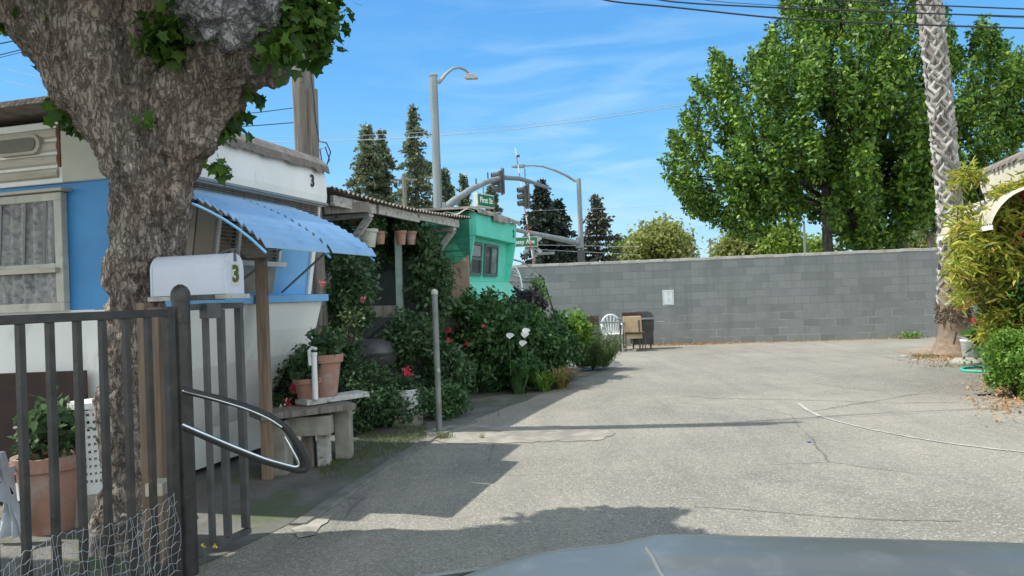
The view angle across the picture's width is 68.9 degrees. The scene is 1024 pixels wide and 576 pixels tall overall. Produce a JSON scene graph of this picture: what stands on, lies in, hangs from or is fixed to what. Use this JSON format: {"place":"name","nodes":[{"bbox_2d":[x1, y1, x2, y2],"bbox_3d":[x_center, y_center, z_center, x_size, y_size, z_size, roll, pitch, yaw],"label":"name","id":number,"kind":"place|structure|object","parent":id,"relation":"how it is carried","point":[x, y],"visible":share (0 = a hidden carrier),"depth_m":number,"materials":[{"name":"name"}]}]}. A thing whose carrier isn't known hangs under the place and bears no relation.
{"place":"outdoors","nodes":[
{"label":"outdoors","id":0,"kind":"place"},
{"bbox_2d":[255,90,745,137],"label":"overhead wire","id":1,"kind":"object","parent":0,"point":[493,127],"visible":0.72,"depth_m":43.08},
{"bbox_2d":[271,95,734,142],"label":"overhead wire","id":2,"kind":"object","parent":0,"point":[503,130],"visible":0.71,"depth_m":42.06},
{"bbox_2d":[0,0,1023,310],"label":"sky","id":3,"kind":"structure","parent":0,"point":[533,61],"materials":[{"name":"blue"}]},
{"bbox_2d":[195,338,1023,575],"bbox_3d":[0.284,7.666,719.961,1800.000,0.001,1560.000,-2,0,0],"label":"ground","id":4,"kind":"structure","parent":0,"point":[648,388],"depth_m":6.14,"materials":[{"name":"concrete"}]},
{"bbox_2d":[170,284,198,575],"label":"gate post","id":5,"kind":"object","parent":4,"relation":"on","point":[180,297],"visible":0.98,"depth_m":4.15,"materials":[{"name":"black metal"}]},
{"bbox_2d":[190,295,251,558],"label":"iron gate","id":6,"kind":"structure","parent":5,"relation":"attached to","point":[207,311],"depth_m":4.49,"materials":[{"name":"metal"}]},
{"bbox_2d":[181,387,309,473],"bbox_3d":[-1.472,0.797,4.156,0.672,0.549,0.048,-2,-1,-26],"label":"handrail","id":7,"kind":"object","parent":5,"relation":"attached to","point":[276,421],"visible":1,"depth_m":4.16,"materials":[{"name":"silver metal"}]},
{"bbox_2d":[0,359,622,575],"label":"garden bed","id":8,"kind":"object","parent":4,"relation":"on","point":[277,502],"visible":0.25,"depth_m":5.87,"materials":[{"name":"soil"}]},
{"bbox_2d":[0,451,20,540],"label":"plastic bag","id":9,"kind":"object","parent":8,"relation":"on","point":[10,523],"visible":0.92,"depth_m":4.82,"materials":[{"name":"plastic"}]},
{"bbox_2d":[6,386,94,535],"bbox_3d":[-3.163,1.166,5.174,0.598,0.993,0.526,-2,0,0],"label":"flower pot","id":10,"kind":"object","parent":8,"relation":"on","point":[39,484],"visible":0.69,"depth_m":5.04,"materials":[{"name":"ceramic"}]},
{"bbox_2d":[74,494,96,527],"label":"concrete block","id":11,"kind":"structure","parent":8,"relation":"on","point":[91,501],"depth_m":5.14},
{"bbox_2d":[67,398,101,494],"bbox_3d":[-2.941,1.115,5.272,0.330,0.640,0.330,-2,0,0],"label":"laundry hamper","id":12,"kind":"object","parent":11,"relation":"on","point":[94,481],"visible":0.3,"depth_m":5.17,"materials":[{"name":"white plastic"}]},
{"bbox_2d":[0,307,182,575],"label":"iron fence","id":13,"kind":"object","parent":8,"relation":"on","point":[174,566],"visible":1,"depth_m":3.67,"materials":[{"name":"metal"}]},
{"bbox_2d":[0,0,362,559],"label":"plane tree","id":14,"kind":"object","parent":8,"relation":"on","point":[149,98],"visible":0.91,"depth_m":4.49,"materials":[{"name":"brown plant"}]},
{"bbox_2d":[0,96,375,500],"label":"travel trailer","id":15,"kind":"object","parent":8,"relation":"on","point":[269,200],"visible":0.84,"depth_m":5.75,"materials":[{"name":"white paint"}]},
{"bbox_2d":[0,370,89,483],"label":"wooden board","id":16,"kind":"object","parent":15,"relation":"attached to","point":[36,383],"visible":0.33,"depth_m":5.45,"materials":[{"name":"wood"}]},
{"bbox_2d":[136,294,249,563],"bbox_3d":[-1.918,0.827,4.406,0.590,1.564,0.467,-2,-1,14],"label":"mailbox stand","id":17,"kind":"object","parent":8,"relation":"on","point":[160,434],"visible":0.62,"depth_m":4.40,"materials":[{"name":"brown wood"}]},
{"bbox_2d":[150,248,243,296],"bbox_3d":[-1.907,-0.094,4.555,0.562,0.279,0.178,-2,-1,14],"label":"mailbox","id":18,"kind":"object","parent":17,"relation":"on","point":[221,272],"visible":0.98,"depth_m":4.48,"materials":[{"name":"white metal"}]},
{"bbox_2d":[223,253,243,293],"bbox_3d":[-1.677,-0.088,4.498,0.021,0.250,0.178,-2,-1,14],"label":"door","id":19,"kind":"structure","parent":18,"relation":"in","point":[228,288],"depth_m":4.45,"materials":[{"name":"white metal"}]},
{"bbox_2d":[251,257,274,479],"bbox_3d":[-2.119,0.686,6.395,0.130,1.895,0.120,-2,0,0],"label":"timber post","id":20,"kind":"object","parent":8,"relation":"on","point":[264,355],"visible":0.9,"depth_m":6.36,"materials":[{"name":"brown wood"}]},
{"bbox_2d":[97,186,474,375],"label":"patio roof","id":21,"kind":"structure","parent":8,"relation":"on","point":[343,205],"depth_m":9.79,"materials":[{"name":"brown wood"}]},
{"bbox_2d":[324,219,394,280],"bbox_3d":[-2.463,-0.425,10.804,1.332,1.257,1.343,-2,-1,36],"label":"garden shrub","id":22,"kind":"object","parent":21,"relation":"hanging from","point":[379,248],"visible":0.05,"depth_m":10.80,"materials":[{"name":"green plant"}]},
{"bbox_2d":[352,215,379,247],"bbox_3d":[-1.843,-0.804,9.614,0.357,0.564,0.320,-2,-1,-37],"label":"hanging pot","id":23,"kind":"object","parent":21,"relation":"hanging from","point":[369,234],"visible":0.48,"depth_m":9.53,"materials":[{"name":"white ceramic"}]},
{"bbox_2d":[371,215,387,244],"bbox_3d":[-1.731,-0.824,9.818,0.242,0.499,0.219,-2,-1,-36],"label":"hanging pot","id":24,"kind":"object","parent":21,"relation":"hanging from","point":[382,232],"visible":0.77,"depth_m":9.77,"materials":[{"name":"ceramic"}]},
{"bbox_2d":[353,217,427,273],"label":"garden shrub","id":25,"kind":"object","parent":21,"relation":"attached to","point":[390,240],"visible":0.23,"depth_m":11.11,"materials":[{"name":"green plant"}]},
{"bbox_2d":[390,218,407,244],"bbox_3d":[-1.556,-0.857,10.295,0.268,0.522,0.264,-2,0,0],"label":"hanging pot","id":26,"kind":"object","parent":21,"relation":"hanging from","point":[401,225],"visible":0.95,"depth_m":10.26,"materials":[{"name":"ceramic"}]},
{"bbox_2d":[405,220,418,244],"bbox_3d":[-1.447,-0.873,10.618,0.243,0.520,0.232,-2,-1,-32],"label":"hanging pot","id":27,"kind":"object","parent":21,"relation":"hanging from","point":[411,233],"visible":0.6,"depth_m":10.56,"materials":[{"name":"ceramic"}]},
{"bbox_2d":[272,334,319,407],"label":"garden shrub","id":28,"kind":"object","parent":8,"relation":"on","point":[288,391],"visible":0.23,"depth_m":7.36,"materials":[{"name":"green plant"}]},
{"bbox_2d":[249,390,368,475],"bbox_3d":[-1.774,1.314,6.783,1.137,0.621,0.448,-2,-1,-40],"label":"stone bench","id":29,"kind":"object","parent":8,"relation":"on","point":[308,421],"visible":0.77,"depth_m":6.74,"materials":[{"name":"grey stone"}]},
{"bbox_2d":[286,348,322,398],"bbox_3d":[-1.883,0.804,6.856,0.340,0.521,0.324,-2,-1,23],"label":"flower pot","id":30,"kind":"object","parent":29,"relation":"on","point":[302,379],"visible":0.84,"depth_m":6.76,"materials":[{"name":"ceramic"}]},
{"bbox_2d":[307,346,317,399],"bbox_3d":[-1.787,0.760,6.714,0.091,0.481,0.060,-2,0,0],"label":"white pipe","id":31,"kind":"object","parent":29,"relation":"on","point":[312,359],"visible":1,"depth_m":6.69,"materials":[{"name":"plastic"}]},
{"bbox_2d":[303,326,348,396],"bbox_3d":[-1.714,0.675,6.952,0.438,0.649,0.408,-2,0,0],"label":"flower pot","id":32,"kind":"object","parent":29,"relation":"on","point":[329,359],"visible":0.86,"depth_m":6.86,"materials":[{"name":"ceramic"}]},
{"bbox_2d":[292,50,333,432],"bbox_3d":[-2.447,-2.238,8.521,1.192,7.804,0.343,-2,-1,12],"label":"utility pole","id":33,"kind":"object","parent":8,"relation":"on","point":[305,114],"visible":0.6,"depth_m":8.40,"materials":[{"name":"grey wood"}]},
{"bbox_2d":[604,0,1023,28],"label":"overhead wire","id":34,"kind":"object","parent":33,"relation":"attached to","point":[814,19],"visible":1,"depth_m":8.77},
{"bbox_2d":[659,0,1023,16],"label":"overhead wire","id":35,"kind":"object","parent":33,"relation":"attached to","point":[841,9],"visible":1,"depth_m":8.82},
{"bbox_2d":[831,0,1023,9],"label":"overhead wire","id":36,"kind":"object","parent":33,"relation":"attached to","point":[928,4],"visible":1,"depth_m":8.87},
{"bbox_2d":[329,290,369,348],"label":"garden shrub","id":37,"kind":"object","parent":8,"relation":"on","point":[350,324],"visible":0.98,"depth_m":8.19,"materials":[{"name":"green plant"}]},
{"bbox_2d":[285,248,433,390],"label":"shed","id":38,"kind":"structure","parent":8,"relation":"on","point":[387,281],"depth_m":12.42,"materials":[{"name":"wood"}]},
{"bbox_2d":[357,270,404,382],"bbox_3d":[-2.176,0.687,12.425,0.800,1.950,0.030,-2,0,0],"label":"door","id":39,"kind":"structure","parent":38,"relation":"in","point":[387,280],"depth_m":12.42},
{"bbox_2d":[332,353,405,435],"bbox_3d":[-1.737,1.208,8.563,1.077,0.924,1.242,-2,0,0],"label":"garden shrub","id":40,"kind":"object","parent":8,"relation":"on","point":[374,401],"visible":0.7,"depth_m":8.41,"materials":[{"name":"green plant"}]},
{"bbox_2d":[316,312,367,391],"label":"garden shrub","id":41,"kind":"object","parent":40,"relation":"on","point":[349,359],"visible":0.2,"depth_m":8.55,"materials":[{"name":"green plant"}]},
{"bbox_2d":[319,228,383,336],"bbox_3d":[-1.936,-0.047,8.806,0.806,1.304,1.099,-2,0,0],"label":"garden shrub","id":42,"kind":"object","parent":41,"relation":"on","point":[352,276],"visible":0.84,"depth_m":8.66,"materials":[{"name":"green plant"}]},
{"bbox_2d":[319,411,428,490],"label":"grass","id":43,"kind":"structure","parent":8,"relation":"on","point":[380,450],"depth_m":7.45,"materials":[{"name":"plant"}]},
{"bbox_2d":[351,338,397,372],"bbox_3d":[-1.768,1.155,9.691,0.622,0.994,0.620,-2,0,0],"label":"barbecue","id":44,"kind":"object","parent":8,"relation":"on","point":[378,348],"visible":0.53,"depth_m":9.47,"materials":[{"name":"metal"}]},
{"bbox_2d":[358,305,398,381],"bbox_3d":[-1.811,0.947,10.175,0.619,1.416,0.664,-2,0,0],"label":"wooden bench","id":45,"kind":"object","parent":8,"relation":"on","point":[382,311],"visible":0.23,"depth_m":10.39,"materials":[{"name":"wood"}]},
{"bbox_2d":[364,368,431,427],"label":"garden shrub","id":46,"kind":"object","parent":8,"relation":"on","point":[418,406],"visible":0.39,"depth_m":8.74,"materials":[{"name":"green plant"}]},
{"bbox_2d":[394,366,422,426],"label":"potted plant","id":47,"kind":"object","parent":8,"relation":"on","point":[416,420],"visible":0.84,"depth_m":8.78,"materials":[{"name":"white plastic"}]},
{"bbox_2d":[373,303,448,372],"bbox_3d":[-1.365,0.710,9.921,1.016,1.001,1.067,-2,0,0],"label":"garden shrub","id":48,"kind":"object","parent":8,"relation":"on","point":[409,339],"visible":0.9,"depth_m":9.72,"materials":[{"name":"green plant"}]},
{"bbox_2d":[402,223,459,320],"bbox_3d":[-1.180,-0.171,10.889,0.872,1.565,1.243,-2,0,0],"label":"garden shrub","id":49,"kind":"object","parent":8,"relation":"on","point":[430,271],"visible":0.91,"depth_m":10.66,"materials":[{"name":"green plant"}]},
{"bbox_2d":[345,206,520,345],"bbox_3d":[-3.592,0.156,14.384,7.185,2.800,2.620,-2,-1,16],"label":"travel trailer","id":50,"kind":"object","parent":8,"relation":"on","point":[480,245],"visible":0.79,"depth_m":12.81,"materials":[{"name":"green paint"}]},
{"bbox_2d":[420,382,474,419],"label":"garden shrub","id":51,"kind":"object","parent":8,"relation":"on","point":[451,396],"visible":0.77,"depth_m":9.20,"materials":[{"name":"green plant"}]},
{"bbox_2d":[416,338,484,405],"bbox_3d":[-0.838,1.166,10.186,0.962,0.991,1.238,-2,0,0],"label":"garden shrub","id":52,"kind":"object","parent":8,"relation":"on","point":[456,367],"visible":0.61,"depth_m":9.94,"materials":[{"name":"green plant"}]},
{"bbox_2d":[439,285,525,392],"bbox_3d":[-0.499,0.809,11.611,1.456,1.729,1.494,-2,0,0],"label":"garden shrub","id":53,"kind":"object","parent":8,"relation":"on","point":[479,329],"visible":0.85,"depth_m":11.30,"materials":[{"name":"green plant"}]},
{"bbox_2d":[498,328,540,393],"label":"calla lily","id":54,"kind":"object","parent":8,"relation":"on","point":[518,373],"visible":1,"depth_m":11.13,"materials":[{"name":"green plant"}]},
{"bbox_2d":[487,297,558,389],"bbox_3d":[0.049,0.909,11.996,1.435,1.543,1.484,-2,0,0],"label":"garden shrub","id":55,"kind":"object","parent":8,"relation":"on","point":[531,318],"visible":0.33,"depth_m":11.72,"materials":[{"name":"green plant"}]},
{"bbox_2d":[510,259,557,324],"bbox_3d":[0.271,0.468,14.922,0.607,2.305,1.526,-2,-1,-45],"label":"canopy frame","id":56,"kind":"object","parent":8,"relation":"on","point":[526,279],"visible":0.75,"depth_m":14.79,"materials":[{"name":"white metal"}]},
{"bbox_2d":[527,277,551,303],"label":"garden shrub","id":57,"kind":"object","parent":8,"relation":"on","point":[537,281],"visible":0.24,"depth_m":12.92,"materials":[{"name":"green plant"}]},
{"bbox_2d":[528,371,565,391],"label":"daylily plant","id":58,"kind":"object","parent":8,"relation":"on","point":[543,383],"visible":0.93,"depth_m":11.35,"materials":[{"name":"green plant"}]},
{"bbox_2d":[539,305,585,383],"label":"garden shrub","id":59,"kind":"object","parent":8,"relation":"on","point":[566,341],"visible":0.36,"depth_m":12.30,"materials":[{"name":"green plant"}]},
{"bbox_2d":[506,282,551,316],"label":"garden shrub","id":60,"kind":"object","parent":59,"relation":"on","point":[529,296],"visible":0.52,"depth_m":12.47,"materials":[{"name":"purple plant"}]},
{"bbox_2d":[557,306,597,348],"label":"garden shrub","id":61,"kind":"object","parent":8,"relation":"on","point":[579,322],"visible":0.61,"depth_m":12.91,"materials":[{"name":"green plant"}]},
{"bbox_2d":[574,314,624,369],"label":"rosemary bush","id":62,"kind":"object","parent":8,"relation":"on","point":[599,353],"visible":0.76,"depth_m":14.06,"materials":[{"name":"green plant"}]},
{"bbox_2d":[292,515,330,537],"bbox_3d":[-1.355,1.586,4.969,0.214,0.001,0.472,-2,0,0],"label":"concrete gutter","id":63,"kind":"object","parent":4,"relation":"on","point":[310,528],"visible":1,"depth_m":4.94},
{"bbox_2d":[342,124,392,202],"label":"conifer tree","id":64,"kind":"object","parent":4,"relation":"on","point":[367,163],"visible":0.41,"depth_m":71.74,"materials":[{"name":"green plant"}]},
{"bbox_2d":[289,420,477,524],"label":"kerb","id":65,"kind":"structure","parent":4,"relation":"on","point":[322,508],"depth_m":6.12,"materials":[{"name":"concrete"}]},
{"bbox_2d":[370,128,399,203],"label":"conifer tree","id":66,"kind":"object","parent":4,"relation":"on","point":[386,156],"visible":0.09,"depth_m":73.79,"materials":[{"name":"green plant"}]},
{"bbox_2d":[390,176,417,206],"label":"utility pole","id":67,"kind":"object","parent":4,"relation":"on","point":[404,193],"visible":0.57,"depth_m":54.95,"materials":[{"name":"grey wood"}]},
{"bbox_2d":[387,103,433,208],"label":"conifer tree","id":68,"kind":"object","parent":4,"relation":"on","point":[416,163],"visible":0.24,"depth_m":69.70,"materials":[{"name":"green plant"}]},
{"bbox_2d":[432,166,460,206],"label":"conifer tree","id":69,"kind":"object","parent":4,"relation":"on","point":[448,188],"visible":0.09,"depth_m":75.72,"materials":[{"name":"green plant"}]},
{"bbox_2d":[456,173,472,206],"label":"conifer tree","id":70,"kind":"object","parent":4,"relation":"on","point":[463,184],"visible":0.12,"depth_m":79.81,"materials":[{"name":"green plant"}]},
{"bbox_2d":[429,66,551,207],"bbox_3d":[0.060,-3.413,32.388,1.514,10.373,9.958,-2,-1,30],"label":"signal pole","id":71,"kind":"object","parent":4,"relation":"on","point":[436,170],"visible":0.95,"depth_m":28.47,"materials":[{"name":"metal"}]},
{"bbox_2d":[473,186,493,208],"bbox_3d":[-1.040,-3.348,27.524,0.239,0.814,0.950,-3,-1,38],"label":"street sign","id":72,"kind":"object","parent":71,"relation":"hanging from","point":[483,200],"visible":0.99,"depth_m":27.38,"materials":[{"name":"metal"}]},
{"bbox_2d":[491,167,504,194],"bbox_3d":[-0.618,-4.552,31.787,0.503,1.156,0.550,-2,-1,-14],"label":"traffic light","id":73,"kind":"object","parent":71,"relation":"hanging from","point":[499,187],"visible":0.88,"depth_m":31.68,"materials":[{"name":"metal"}]},
{"bbox_2d":[517,183,529,208],"bbox_3d":[0.499,-4.232,34.184,0.503,1.188,0.550,-2,-1,-14],"label":"traffic light","id":74,"kind":"object","parent":71,"relation":"hanging from","point":[525,196],"visible":1,"depth_m":34.08,"materials":[{"name":"metal"}]},
{"bbox_2d":[484,185,503,214],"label":"conifer tree","id":75,"kind":"object","parent":4,"relation":"on","point":[496,200],"visible":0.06,"depth_m":79.87,"materials":[{"name":"green plant"}]},
{"bbox_2d":[424,424,615,443],"bbox_3d":[0.041,1.563,8.094,2.105,0.001,1.237,-2,0,0],"label":"concrete apron","id":76,"kind":"object","parent":4,"relation":"on","point":[504,433],"visible":0.95,"depth_m":7.96,"materials":[{"name":"concrete"}]},
{"bbox_2d":[431,289,441,431],"bbox_3d":[-0.840,0.807,8.348,0.080,1.593,0.080,-2,0,0],"label":"pipe post","id":77,"kind":"object","parent":76,"relation":"on","point":[436,349],"visible":0.98,"depth_m":8.32,"materials":[{"name":"metal"}]},
{"bbox_2d":[520,177,573,264],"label":"conifer tree","id":78,"kind":"object","parent":4,"relation":"on","point":[546,220],"visible":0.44,"depth_m":61.46,"materials":[{"name":"green plant"}]},
{"bbox_2d":[512,164,584,261],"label":"signal pole","id":79,"kind":"object","parent":4,"relation":"on","point":[578,242],"visible":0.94,"depth_m":49.63,"materials":[{"name":"metal"}]},
{"bbox_2d":[516,233,537,246],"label":"street sign","id":80,"kind":"object","parent":79,"relation":"hanging from","point":[522,242],"visible":0.62,"depth_m":41.57,"materials":[{"name":"metal"}]},
{"bbox_2d":[532,364,586,388],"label":"daylily plant","id":81,"kind":"object","parent":4,"relation":"on","point":[559,384],"visible":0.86,"depth_m":11.63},
{"bbox_2d":[547,197,587,262],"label":"conifer tree","id":82,"kind":"object","parent":4,"relation":"on","point":[564,232],"visible":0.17,"depth_m":63.46,"materials":[{"name":"green plant"}]},
{"bbox_2d":[574,194,626,261],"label":"conifer tree","id":83,"kind":"object","parent":4,"relation":"on","point":[598,219],"visible":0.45,"depth_m":65.62,"materials":[{"name":"green plant"}]},
{"bbox_2d":[601,314,623,350],"bbox_3d":[2.516,1.113,18.765,0.571,0.912,0.489,-2,0,0],"label":"plastic chair","id":84,"kind":"object","parent":4,"relation":"on","point":[613,331],"visible":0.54,"depth_m":18.96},
{"bbox_2d":[622,312,645,351],"bbox_3d":[3.003,1.073,18.390,0.510,0.950,0.447,-2,0,0],"label":"folding chair","id":85,"kind":"object","parent":4,"relation":"on","point":[632,314],"visible":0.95,"depth_m":18.57,"materials":[{"name":"brown fabric"}]},
{"bbox_2d":[623,316,641,338],"bbox_3d":[2.950,0.966,18.271,0.450,0.555,0.117,-2,0,0],"label":"tan board","id":86,"kind":"object","parent":85,"relation":"on","point":[630,324],"visible":0.98,"depth_m":18.25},
{"bbox_2d":[630,310,664,348],"bbox_3d":[3.413,1.052,18.911,0.870,0.970,0.460,-2,0,0],"label":"barbecue","id":87,"kind":"object","parent":4,"relation":"on","point":[648,326],"visible":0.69,"depth_m":18.68,"materials":[{"name":"metal"}]},
{"bbox_2d":[616,211,703,260],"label":"broadleaf tree","id":88,"kind":"object","parent":4,"relation":"on","point":[662,239],"visible":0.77,"depth_m":67.96,"materials":[{"name":"green plant"}]},
{"bbox_2d":[420,534,1023,575],"bbox_3d":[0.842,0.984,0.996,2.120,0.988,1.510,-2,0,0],"label":"car","id":89,"kind":"object","parent":4,"relation":"on","point":[694,555],"visible":1,"depth_m":1.44,"materials":[{"name":"grey paint"}]},
{"bbox_2d":[703,230,760,256],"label":"broadleaf tree","id":90,"kind":"object","parent":4,"relation":"on","point":[725,246],"visible":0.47,"depth_m":73.30,"materials":[{"name":"green plant"}]},
{"bbox_2d":[508,247,978,345],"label":"block wall","id":91,"kind":"structure","parent":4,"relation":"on","point":[850,295],"depth_m":19.63,"materials":[{"name":"concrete"}]},
{"bbox_2d":[750,219,813,254],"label":"broadleaf tree","id":92,"kind":"object","parent":4,"relation":"on","point":[780,240],"visible":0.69,"depth_m":70.61,"materials":[{"name":"green plant"}]},
{"bbox_2d":[806,232,835,252],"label":"broadleaf tree","id":93,"kind":"object","parent":4,"relation":"on","point":[817,243],"visible":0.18,"depth_m":75.14,"materials":[{"name":"green plant"}]},
{"bbox_2d":[636,336,1023,426],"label":"leaf litter","id":94,"kind":"object","parent":4,"relation":"on","point":[967,387],"visible":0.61,"depth_m":9.99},
{"bbox_2d":[799,132,861,251],"bbox_3d":[12.368,-2.554,28.967,2.607,7.690,2.554,-2,0,0],"label":"tree trunk","id":95,"kind":"object","parent":4,"relation":"on","point":[827,241],"visible":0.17,"depth_m":28.88,"materials":[{"name":"green plant"}]},
{"bbox_2d":[656,0,1023,251],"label":"plane tree","id":96,"kind":"object","parent":4,"relation":"on","point":[873,104],"visible":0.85,"depth_m":27.39,"materials":[{"name":"green plant"}]},
{"bbox_2d":[870,116,907,248],"bbox_3d":[15.221,-2.717,29.179,2.976,7.808,2.429,-2,-1,-30],"label":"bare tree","id":97,"kind":"object","parent":4,"relation":"on","point":[890,160],"visible":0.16,"depth_m":28.86,"materials":[{"name":"green plant"}]},
{"bbox_2d":[797,403,1023,451],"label":"worn line","id":98,"kind":"object","parent":4,"relation":"on","point":[801,405],"visible":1,"depth_m":7.29,"materials":[{"name":"paint"}]},
{"bbox_2d":[894,345,1023,404],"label":"dirt strip","id":99,"kind":"object","parent":4,"relation":"on","point":[918,350],"visible":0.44,"depth_m":15.08,"materials":[{"name":"beige soil"}]},
{"bbox_2d":[916,0,973,356],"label":"palm tree","id":100,"kind":"object","parent":99,"relation":"on","point":[943,128],"visible":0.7,"depth_m":14.47,"materials":[{"name":"plant"}]},
{"bbox_2d":[959,339,979,357],"bbox_3d":[8.175,1.082,13.289,0.350,0.340,0.350,-2,0,0],"label":"flower pot","id":101,"kind":"object","parent":99,"relation":"on","point":[967,345],"visible":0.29,"depth_m":13.20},
{"bbox_2d":[959,311,989,356],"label":"broadleaf plant","id":102,"kind":"object","parent":99,"relation":"on","point":[967,332],"visible":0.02,"depth_m":11.89,"materials":[{"name":"green plant"}]},
{"bbox_2d":[936,151,1023,387],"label":"oleander shrub","id":103,"kind":"object","parent":99,"relation":"on","point":[977,274],"visible":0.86,"depth_m":9.87,"materials":[{"name":"plant"}]},
{"bbox_2d":[937,150,1023,245],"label":"travel trailer","id":104,"kind":"object","parent":99,"relation":"on","point":[1012,164],"visible":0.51,"depth_m":10.38,"materials":[{"name":"beige paint"}]},
{"bbox_2d":[974,320,1023,398],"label":"garden shrub","id":105,"kind":"object","parent":99,"relation":"on","point":[1005,353],"visible":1,"depth_m":9.19,"materials":[{"name":"green plant"}]},
{"bbox_2d":[985,272,1023,332],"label":"garden shrub","id":106,"kind":"object","parent":99,"relation":"on","point":[1020,299],"visible":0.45,"depth_m":9.72,"materials":[{"name":"green plant"}]},
{"bbox_2d":[948,357,987,365],"bbox_3d":[7.898,1.264,12.922,0.580,0.110,0.589,-2,0,0],"label":"garden stone","id":107,"kind":"object","parent":4,"relation":"on","point":[962,361],"visible":0.75,"depth_m":12.75,"materials":[{"name":"stone"}]},
{"bbox_2d":[908,221,937,247],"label":"building","id":108,"kind":"structure","parent":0,"point":[930,242],"depth_m":74.78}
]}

